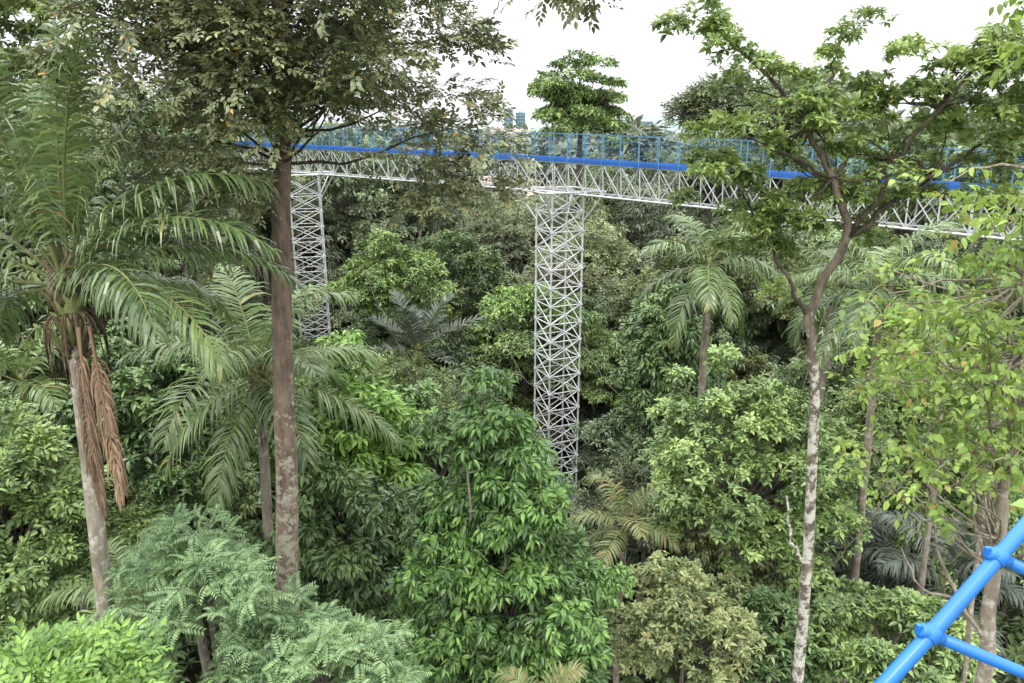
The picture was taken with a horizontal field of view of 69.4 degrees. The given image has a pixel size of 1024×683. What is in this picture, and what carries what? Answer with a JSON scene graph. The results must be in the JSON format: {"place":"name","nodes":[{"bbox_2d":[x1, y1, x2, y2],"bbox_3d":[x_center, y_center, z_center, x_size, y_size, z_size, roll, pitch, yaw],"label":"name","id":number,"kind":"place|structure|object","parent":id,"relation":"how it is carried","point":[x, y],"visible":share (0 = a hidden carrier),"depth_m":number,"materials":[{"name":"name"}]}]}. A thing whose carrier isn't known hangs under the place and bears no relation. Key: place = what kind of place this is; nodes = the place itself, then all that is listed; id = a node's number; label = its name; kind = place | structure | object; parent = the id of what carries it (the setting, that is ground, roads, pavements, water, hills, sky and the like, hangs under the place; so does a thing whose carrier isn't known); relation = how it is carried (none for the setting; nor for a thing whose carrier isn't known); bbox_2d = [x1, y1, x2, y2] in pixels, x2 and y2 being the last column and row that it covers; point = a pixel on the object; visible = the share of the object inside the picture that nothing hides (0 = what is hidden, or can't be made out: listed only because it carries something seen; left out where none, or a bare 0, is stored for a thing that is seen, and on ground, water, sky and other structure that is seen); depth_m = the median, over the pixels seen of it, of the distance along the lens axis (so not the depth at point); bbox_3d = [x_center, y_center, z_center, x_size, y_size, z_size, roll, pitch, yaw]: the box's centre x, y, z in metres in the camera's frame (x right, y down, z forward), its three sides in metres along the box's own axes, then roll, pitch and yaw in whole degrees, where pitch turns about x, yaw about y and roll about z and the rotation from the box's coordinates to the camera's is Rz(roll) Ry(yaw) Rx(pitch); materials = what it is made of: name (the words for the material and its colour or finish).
{"place":"outdoors","nodes":[
{"label":"outdoors","id":0,"kind":"place"},
{"bbox_2d":[0,0,1023,131],"label":"sky","id":1,"kind":"structure","parent":0,"point":[653,71],"materials":[{"name":"white"}]},
{"bbox_2d":[3,173,1023,682],"bbox_3d":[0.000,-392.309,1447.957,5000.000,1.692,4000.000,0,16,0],"label":"ground","id":2,"kind":"structure","parent":0,"point":[189,673],"depth_m":37.86,"materials":[{"name":"green soil"}]},
{"bbox_2d":[0,322,96,620],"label":"palm tree","id":3,"kind":"object","parent":2,"relation":"on","point":[21,362],"visible":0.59,"depth_m":20.65,"materials":[{"name":"green plant"}]},
{"bbox_2d":[0,0,99,605],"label":"rainforest tree","id":4,"kind":"object","parent":2,"relation":"on","point":[29,27],"visible":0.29,"depth_m":26.34,"materials":[{"name":"green plant"}]},
{"bbox_2d":[0,171,140,615],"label":"rainforest tree","id":5,"kind":"object","parent":2,"relation":"on","point":[40,320],"visible":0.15,"depth_m":23.36,"materials":[{"name":"green plant"}]},
{"bbox_2d":[0,381,179,657],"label":"broadleaf tree","id":6,"kind":"object","parent":2,"relation":"on","point":[43,524],"visible":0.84,"depth_m":17.15,"materials":[{"name":"green plant"}]},
{"bbox_2d":[0,609,213,682],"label":"bright shrub tree","id":7,"kind":"object","parent":2,"relation":"on","point":[41,653],"visible":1,"depth_m":11.25,"materials":[{"name":"green plant"}]},
{"bbox_2d":[0,444,218,624],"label":"rainforest tree","id":8,"kind":"object","parent":2,"relation":"on","point":[137,499],"visible":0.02,"depth_m":27.30,"materials":[{"name":"green plant"}]},
{"bbox_2d":[31,513,204,645],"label":"palm tree","id":9,"kind":"object","parent":2,"relation":"on","point":[76,593],"visible":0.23,"depth_m":15.74,"materials":[{"name":"green plant"}]},
{"bbox_2d":[56,140,180,343],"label":"rainforest tree","id":10,"kind":"object","parent":2,"relation":"on","point":[144,213],"visible":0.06,"depth_m":30.84,"materials":[{"name":"green plant"}]},
{"bbox_2d":[61,594,205,675],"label":"feathery leaf tree","id":11,"kind":"object","parent":2,"relation":"on","point":[94,620],"visible":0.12,"depth_m":13.54,"materials":[{"name":"green plant"}]},
{"bbox_2d":[55,93,228,385],"bbox_3d":[-16.653,0.996,34.744,7.085,24.282,5.810,3,16,10],"label":"rainforest tree","id":12,"kind":"object","parent":2,"relation":"on","point":[171,262],"visible":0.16,"depth_m":30.94,"materials":[{"name":"green plant"}]},
{"bbox_2d":[49,317,257,682],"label":"broadleaf tree","id":13,"kind":"object","parent":2,"relation":"on","point":[132,392],"visible":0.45,"depth_m":19.96,"materials":[{"name":"green plant"}]},
{"bbox_2d":[0,14,307,620],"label":"palm tree","id":14,"kind":"object","parent":2,"relation":"on","point":[66,288],"visible":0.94,"depth_m":11.92,"materials":[{"name":"green plant"}]},
{"bbox_2d":[109,385,275,660],"bbox_3d":[-12.191,11.746,31.291,7.530,21.331,6.175,-15,22,-43],"label":"rainforest tree","id":15,"kind":"object","parent":2,"relation":"on","point":[249,496],"visible":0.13,"depth_m":28.39,"materials":[{"name":"green plant"}]},
{"bbox_2d":[102,502,297,682],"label":"feathery leaf tree","id":16,"kind":"object","parent":2,"relation":"on","point":[213,566],"visible":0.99,"depth_m":13.26,"materials":[{"name":"green plant"}]},
{"bbox_2d":[189,274,268,339],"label":"rainforest tree","id":17,"kind":"object","parent":2,"relation":"on","point":[250,300],"visible":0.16,"depth_m":57.88,"materials":[{"name":"green plant"}]},
{"bbox_2d":[115,262,405,599],"bbox_3d":[-6.463,7.416,20.927,6.415,18.822,6.719,-11,19,-34],"label":"palm tree","id":18,"kind":"object","parent":2,"relation":"on","point":[258,397],"visible":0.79,"depth_m":18.05,"materials":[{"name":"green plant"}]},
{"bbox_2d":[257,179,350,279],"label":"rainforest tree","id":19,"kind":"object","parent":2,"relation":"on","point":[267,230],"visible":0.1,"depth_m":64.79,"materials":[{"name":"green plant"}]},
{"bbox_2d":[291,171,333,357],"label":"lattice tower","id":20,"kind":"structure","parent":2,"relation":"on","point":[322,241],"depth_m":50.04,"materials":[{"name":"metal"}]},
{"bbox_2d":[3,0,624,615],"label":"tall rainforest tree","id":21,"kind":"object","parent":2,"relation":"on","point":[337,50],"visible":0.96,"depth_m":12.42,"materials":[{"name":"green plant"}]},
{"bbox_2d":[198,571,431,682],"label":"feathery leaf tree","id":22,"kind":"object","parent":2,"relation":"on","point":[301,646],"visible":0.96,"depth_m":12.88,"materials":[{"name":"green plant"}]},
{"bbox_2d":[271,244,361,358],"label":"rainforest tree","id":23,"kind":"object","parent":2,"relation":"on","point":[340,319],"visible":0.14,"depth_m":56.16,"materials":[{"name":"green plant"}]},
{"bbox_2d":[291,197,348,275],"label":"rainforest tree","id":24,"kind":"object","parent":2,"relation":"on","point":[327,223],"visible":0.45,"depth_m":59.01,"materials":[{"name":"green plant"}]},
{"bbox_2d":[240,438,417,674],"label":"broadleaf tree","id":25,"kind":"object","parent":2,"relation":"on","point":[356,543],"visible":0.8,"depth_m":20.39,"materials":[{"name":"green plant"}]},
{"bbox_2d":[242,327,440,616],"bbox_3d":[-5.167,7.511,25.062,5.871,16.364,5.278,0,16,0],"label":"broadleaf tree","id":26,"kind":"object","parent":2,"relation":"on","point":[366,452],"visible":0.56,"depth_m":22.32,"materials":[{"name":"green plant"}]},
{"bbox_2d":[293,267,404,348],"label":"rainforest tree","id":27,"kind":"object","parent":2,"relation":"on","point":[332,311],"visible":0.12,"depth_m":55.16,"materials":[{"name":"green plant"}]},
{"bbox_2d":[296,120,407,323],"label":"rainforest tree","id":28,"kind":"object","parent":2,"relation":"on","point":[350,185],"visible":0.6,"depth_m":54.85,"materials":[{"name":"green plant"}]},
{"bbox_2d":[307,187,429,256],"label":"rainforest tree","id":29,"kind":"object","parent":2,"relation":"on","point":[342,230],"visible":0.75,"depth_m":56.81,"materials":[{"name":"green plant"}]},
{"bbox_2d":[337,290,433,361],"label":"rainforest tree","id":30,"kind":"object","parent":2,"relation":"on","point":[366,326],"visible":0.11,"depth_m":48.20,"materials":[{"name":"green plant"}]},
{"bbox_2d":[320,228,460,362],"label":"round crown tree","id":31,"kind":"object","parent":2,"relation":"on","point":[387,254],"visible":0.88,"depth_m":41.16,"materials":[{"name":"green plant"}]},
{"bbox_2d":[352,345,459,420],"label":"rainforest tree","id":32,"kind":"object","parent":2,"relation":"on","point":[400,376],"visible":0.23,"depth_m":37.68,"materials":[{"name":"green plant"}]},
{"bbox_2d":[378,156,454,243],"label":"rainforest tree","id":33,"kind":"object","parent":2,"relation":"on","point":[411,187],"visible":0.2,"depth_m":57.72,"materials":[{"name":"green plant"}]},
{"bbox_2d":[377,377,464,504],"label":"broadleaf tree","id":34,"kind":"object","parent":2,"relation":"on","point":[424,400],"visible":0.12,"depth_m":24.79,"materials":[{"name":"green plant"}]},
{"bbox_2d":[357,273,492,373],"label":"rainforest tree","id":35,"kind":"object","parent":2,"relation":"on","point":[458,310],"visible":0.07,"depth_m":48.01,"materials":[{"name":"green plant"}]},
{"bbox_2d":[368,284,489,382],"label":"palm tree","id":36,"kind":"object","parent":2,"relation":"on","point":[412,321],"visible":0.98,"depth_m":37.44,"materials":[{"name":"green plant"}]},
{"bbox_2d":[372,310,502,407],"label":"rainforest tree","id":37,"kind":"object","parent":2,"relation":"on","point":[452,372],"visible":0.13,"depth_m":45.24,"materials":[{"name":"green plant"}]},
{"bbox_2d":[411,228,516,335],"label":"rainforest tree","id":38,"kind":"object","parent":2,"relation":"on","point":[493,274],"visible":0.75,"depth_m":51.51,"materials":[{"name":"green plant"}]},
{"bbox_2d":[440,191,543,292],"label":"rainforest tree","id":39,"kind":"object","parent":2,"relation":"on","point":[468,215],"visible":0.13,"depth_m":63.48,"materials":[{"name":"green plant"}]},
{"bbox_2d":[459,218,534,267],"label":"rainforest tree","id":40,"kind":"object","parent":2,"relation":"on","point":[517,241],"visible":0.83,"depth_m":58.66,"materials":[{"name":"green plant"}]},
{"bbox_2d":[364,364,636,682],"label":"drooping leaf tree","id":41,"kind":"object","parent":2,"relation":"on","point":[495,581],"visible":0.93,"depth_m":16.13,"materials":[{"name":"green plant"}]},
{"bbox_2d":[0,401,1023,682],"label":"undergrowth","id":42,"kind":"object","parent":2,"relation":"on","point":[1012,629],"visible":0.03,"depth_m":30.45,"materials":[{"name":"green plant"}]},
{"bbox_2d":[458,309,578,407],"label":"rainforest tree","id":43,"kind":"object","parent":2,"relation":"on","point":[497,358],"visible":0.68,"depth_m":44.89,"materials":[{"name":"green plant"}]},
{"bbox_2d":[464,280,586,406],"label":"rainforest tree","id":44,"kind":"object","parent":2,"relation":"on","point":[517,302],"visible":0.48,"depth_m":45.71,"materials":[{"name":"green plant"}]},
{"bbox_2d":[495,368,567,460],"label":"rainforest tree","id":45,"kind":"object","parent":2,"relation":"on","point":[518,397],"visible":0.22,"depth_m":46.47,"materials":[{"name":"green plant"}]},
{"bbox_2d":[492,659,587,682],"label":"palm tree","id":46,"kind":"object","parent":2,"relation":"on","point":[570,674],"visible":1,"depth_m":14.19,"materials":[{"name":"green plant"}]},
{"bbox_2d":[507,194,584,264],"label":"rainforest tree","id":47,"kind":"object","parent":2,"relation":"on","point":[528,218],"visible":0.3,"depth_m":63.15,"materials":[{"name":"green plant"}]},
{"bbox_2d":[484,243,623,332],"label":"rainforest tree","id":48,"kind":"object","parent":2,"relation":"on","point":[589,287],"visible":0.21,"depth_m":51.74,"materials":[{"name":"green plant"}]},
{"bbox_2d":[517,186,605,514],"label":"lattice tower","id":49,"kind":"structure","parent":2,"relation":"on","point":[550,288],"depth_m":41.09,"materials":[{"name":"metal"}]},
{"bbox_2d":[181,123,1023,240],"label":"canopy walkway","id":50,"kind":"structure","parent":49,"relation":"on","point":[585,161],"depth_m":36.60,"materials":[{"name":"metal"}]},
{"bbox_2d":[528,292,611,454],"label":"rainforest tree","id":51,"kind":"object","parent":2,"relation":"on","point":[590,306],"visible":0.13,"depth_m":48.04,"materials":[{"name":"green plant"}]},
{"bbox_2d":[536,405,620,482],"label":"palm tree","id":52,"kind":"object","parent":2,"relation":"on","point":[597,414],"visible":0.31,"depth_m":45.92,"materials":[{"name":"green plant"}]},
{"bbox_2d":[526,48,636,232],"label":"layered crown tree","id":53,"kind":"object","parent":2,"relation":"on","point":[571,107],"visible":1,"depth_m":57.14,"materials":[{"name":"green plant"}]},
{"bbox_2d":[543,323,620,446],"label":"rainforest tree","id":54,"kind":"object","parent":2,"relation":"on","point":[585,404],"visible":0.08,"depth_m":50.60,"materials":[{"name":"green plant"}]},
{"bbox_2d":[529,219,638,294],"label":"rainforest tree","id":55,"kind":"object","parent":2,"relation":"on","point":[615,259],"visible":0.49,"depth_m":55.22,"materials":[{"name":"green plant"}]},
{"bbox_2d":[524,180,646,323],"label":"rainforest tree","id":56,"kind":"object","parent":2,"relation":"on","point":[602,212],"visible":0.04,"depth_m":59.94,"materials":[{"name":"green plant"}]},
{"bbox_2d":[551,309,633,470],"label":"rainforest tree","id":57,"kind":"object","parent":2,"relation":"on","point":[598,342],"visible":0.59,"depth_m":44.94,"materials":[{"name":"green plant"}]},
{"bbox_2d":[555,166,640,224],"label":"rainforest tree","id":58,"kind":"object","parent":2,"relation":"on","point":[611,204],"visible":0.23,"depth_m":67.43,"materials":[{"name":"green plant"}]},
{"bbox_2d":[571,278,672,384],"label":"rainforest tree","id":59,"kind":"object","parent":2,"relation":"on","point":[615,320],"visible":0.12,"depth_m":49.97,"materials":[{"name":"green plant"}]},
{"bbox_2d":[566,472,680,682],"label":"palm tree","id":60,"kind":"object","parent":2,"relation":"on","point":[640,527],"visible":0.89,"depth_m":22.84,"materials":[{"name":"green plant"}]},
{"bbox_2d":[259,104,996,185],"bbox_3d":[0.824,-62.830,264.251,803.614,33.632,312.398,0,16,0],"label":"distant forest","id":61,"kind":"object","parent":2,"relation":"on","point":[638,129],"visible":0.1,"depth_m":128.44,"materials":[{"name":"green plant"}]},
{"bbox_2d":[570,457,695,599],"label":"rainforest tree","id":62,"kind":"object","parent":2,"relation":"on","point":[632,476],"visible":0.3,"depth_m":30.79,"materials":[{"name":"green plant"}]},
{"bbox_2d":[581,433,702,575],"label":"rainforest tree","id":63,"kind":"object","parent":2,"relation":"on","point":[632,555],"visible":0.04,"depth_m":35.12,"materials":[{"name":"green plant"}]},
{"bbox_2d":[361,231,976,566],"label":"hanging lianas","id":64,"kind":"object","parent":63,"relation":"on","point":[617,393],"visible":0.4,"depth_m":26.28,"materials":[{"name":"brown plant"}]},
{"bbox_2d":[602,192,693,307],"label":"rainforest tree","id":65,"kind":"object","parent":2,"relation":"on","point":[660,232],"visible":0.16,"depth_m":59.91,"materials":[{"name":"green plant"}]},
{"bbox_2d":[568,399,735,541],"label":"rainforest tree","id":66,"kind":"object","parent":2,"relation":"on","point":[630,450],"visible":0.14,"depth_m":34.09,"materials":[{"name":"green plant"}]},
{"bbox_2d":[629,145,675,196],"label":"rainforest tree","id":67,"kind":"object","parent":2,"relation":"on","point":[652,153],"visible":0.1,"depth_m":85.17,"materials":[{"name":"green plant"}]},
{"bbox_2d":[605,254,722,346],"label":"rainforest tree","id":68,"kind":"object","parent":2,"relation":"on","point":[633,285],"visible":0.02,"depth_m":48.43,"materials":[{"name":"green plant"}]},
{"bbox_2d":[608,280,726,597],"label":"broadleaf tree","id":69,"kind":"object","parent":2,"relation":"on","point":[642,383],"visible":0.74,"depth_m":31.50,"materials":[{"name":"green plant"}]},
{"bbox_2d":[605,549,777,682],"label":"tree","id":70,"kind":"object","parent":2,"relation":"on","point":[678,603],"visible":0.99,"depth_m":19.39,"materials":[{"name":"green plant"}]},
{"bbox_2d":[633,157,763,244],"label":"rainforest tree","id":71,"kind":"object","parent":2,"relation":"on","point":[701,215],"visible":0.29,"depth_m":62.46,"materials":[{"name":"green plant"}]},
{"bbox_2d":[636,231,772,317],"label":"rainforest tree","id":72,"kind":"object","parent":2,"relation":"on","point":[743,283],"visible":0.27,"depth_m":42.37,"materials":[{"name":"green plant"}]},
{"bbox_2d":[634,208,785,659],"bbox_3d":[7.143,4.490,29.349,5.522,19.793,5.710,0,16,0],"label":"palm tree","id":73,"kind":"object","parent":2,"relation":"on","point":[705,289],"visible":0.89,"depth_m":26.89,"materials":[{"name":"green plant"}]},
{"bbox_2d":[660,62,767,146],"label":"round crown tree","id":74,"kind":"object","parent":2,"relation":"on","point":[693,103],"visible":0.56,"depth_m":64.94,"materials":[{"name":"green plant"}]},
{"bbox_2d":[672,130,759,231],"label":"rainforest tree","id":75,"kind":"object","parent":2,"relation":"on","point":[706,146],"visible":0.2,"depth_m":59.54,"materials":[{"name":"green plant"}]},
{"bbox_2d":[681,460,799,610],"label":"rainforest tree","id":76,"kind":"object","parent":2,"relation":"on","point":[708,553],"visible":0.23,"depth_m":29.39,"materials":[{"name":"green plant"}]},
{"bbox_2d":[717,352,777,419],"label":"rainforest tree","id":77,"kind":"object","parent":2,"relation":"on","point":[756,364],"visible":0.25,"depth_m":40.40,"materials":[{"name":"green plant"}]},
{"bbox_2d":[634,342,874,598],"bbox_3d":[7.660,7.987,24.097,7.120,15.970,6.794,0,16,0],"label":"round crown tree","id":78,"kind":"object","parent":2,"relation":"on","point":[700,489],"visible":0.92,"depth_m":21.53,"materials":[{"name":"green plant"}]},
{"bbox_2d":[709,222,837,369],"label":"rainforest tree","id":79,"kind":"object","parent":2,"relation":"on","point":[777,353],"visible":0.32,"depth_m":45.72,"materials":[{"name":"green plant"}]},
{"bbox_2d":[708,583,846,682],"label":"broadleaf tree","id":80,"kind":"object","parent":2,"relation":"on","point":[777,613],"visible":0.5,"depth_m":19.79,"materials":[{"name":"green plant"}]},
{"bbox_2d":[741,242,838,363],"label":"rainforest tree","id":81,"kind":"object","parent":2,"relation":"on","point":[782,312],"visible":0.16,"depth_m":43.65,"materials":[{"name":"green plant"}]},
{"bbox_2d":[750,134,842,209],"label":"rainforest tree","id":82,"kind":"object","parent":2,"relation":"on","point":[809,152],"visible":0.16,"depth_m":59.42,"materials":[{"name":"green plant"}]},
{"bbox_2d":[723,62,870,225],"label":"round crown tree","id":83,"kind":"object","parent":2,"relation":"on","point":[772,89],"visible":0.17,"depth_m":61.47,"materials":[{"name":"green plant"}]},
{"bbox_2d":[647,0,1023,682],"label":"open crown tree","id":84,"kind":"object","parent":2,"relation":"on","point":[775,210],"visible":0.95,"depth_m":12.57,"materials":[{"name":"green plant"}]},
{"bbox_2d":[769,358,904,596],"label":"rainforest tree","id":85,"kind":"object","parent":2,"relation":"on","point":[797,379],"visible":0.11,"depth_m":32.86,"materials":[{"name":"green plant"}]},
{"bbox_2d":[768,222,909,579],"bbox_3d":[12.918,4.190,32.293,5.382,18.751,5.300,-9,18,-29],"label":"palm tree","id":86,"kind":"object","parent":2,"relation":"on","point":[824,255],"visible":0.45,"depth_m":30.67,"materials":[{"name":"green plant"}]},
{"bbox_2d":[781,245,899,367],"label":"rainforest tree","id":87,"kind":"object","parent":2,"relation":"on","point":[801,349],"visible":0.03,"depth_m":41.34,"materials":[{"name":"green plant"}]},
{"bbox_2d":[770,510,933,681],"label":"palm tree","id":88,"kind":"object","parent":2,"relation":"on","point":[871,547],"visible":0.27,"depth_m":24.23,"materials":[{"name":"green plant"}]},
{"bbox_2d":[786,219,971,682],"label":"palm tree","id":89,"kind":"object","parent":2,"relation":"on","point":[881,289],"visible":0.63,"depth_m":20.04,"materials":[{"name":"green plant"}]},
{"bbox_2d":[818,119,990,303],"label":"rainforest tree","id":90,"kind":"object","parent":2,"relation":"on","point":[925,137],"visible":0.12,"depth_m":36.40,"materials":[{"name":"green plant"}]},
{"bbox_2d":[808,575,1004,682],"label":"broadleaf tree","id":91,"kind":"object","parent":2,"relation":"on","point":[862,651],"visible":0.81,"depth_m":19.33,"materials":[{"name":"green plant"}]},
{"bbox_2d":[802,356,1023,586],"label":"rainforest tree","id":92,"kind":"object","parent":2,"relation":"on","point":[888,422],"visible":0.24,"depth_m":26.89,"materials":[{"name":"green plant"}]},
{"bbox_2d":[824,0,1023,682],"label":"lime leaf tree","id":93,"kind":"object","parent":2,"relation":"on","point":[995,523],"visible":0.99,"depth_m":9.90,"materials":[{"name":"green plant"}]},
{"bbox_2d":[831,304,1023,588],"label":"rainforest tree","id":94,"kind":"object","parent":2,"relation":"on","point":[852,359],"visible":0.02,"depth_m":31.35,"materials":[{"name":"green plant"}]},
{"bbox_2d":[836,508,1023,675],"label":"palm tree","id":95,"kind":"object","parent":2,"relation":"on","point":[1009,591],"visible":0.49,"depth_m":22.64,"materials":[{"name":"green plant"}]},
{"bbox_2d":[866,285,1023,682],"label":"slender tree","id":96,"kind":"object","parent":2,"relation":"on","point":[924,557],"visible":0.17,"depth_m":19.68,"materials":[{"name":"green plant"}]},
{"bbox_2d":[876,431,1023,597],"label":"rainforest tree","id":97,"kind":"object","parent":2,"relation":"on","point":[953,497],"visible":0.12,"depth_m":27.82,"materials":[{"name":"green plant"}]},
{"bbox_2d":[884,242,1021,590],"bbox_3d":[17.510,4.956,30.598,5.055,18.213,4.720,-8,18,-26],"label":"palm tree","id":98,"kind":"object","parent":2,"relation":"on","point":[974,272],"visible":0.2,"depth_m":28.09,"materials":[{"name":"green plant"}]},
{"bbox_2d":[886,225,1023,319],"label":"rainforest tree","id":99,"kind":"object","parent":2,"relation":"on","point":[940,290],"visible":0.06,"depth_m":41.72,"materials":[{"name":"green plant"}]},
{"bbox_2d":[925,320,1023,682],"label":"slender tree","id":100,"kind":"object","parent":2,"relation":"on","point":[965,667],"visible":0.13,"depth_m":17.25,"materials":[{"name":"green plant"}]},
{"bbox_2d":[874,515,1023,682],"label":"blue pipe railing","id":101,"kind":"object","parent":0,"point":[930,634],"visible":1,"depth_m":2.22,"materials":[{"name":"metal"}]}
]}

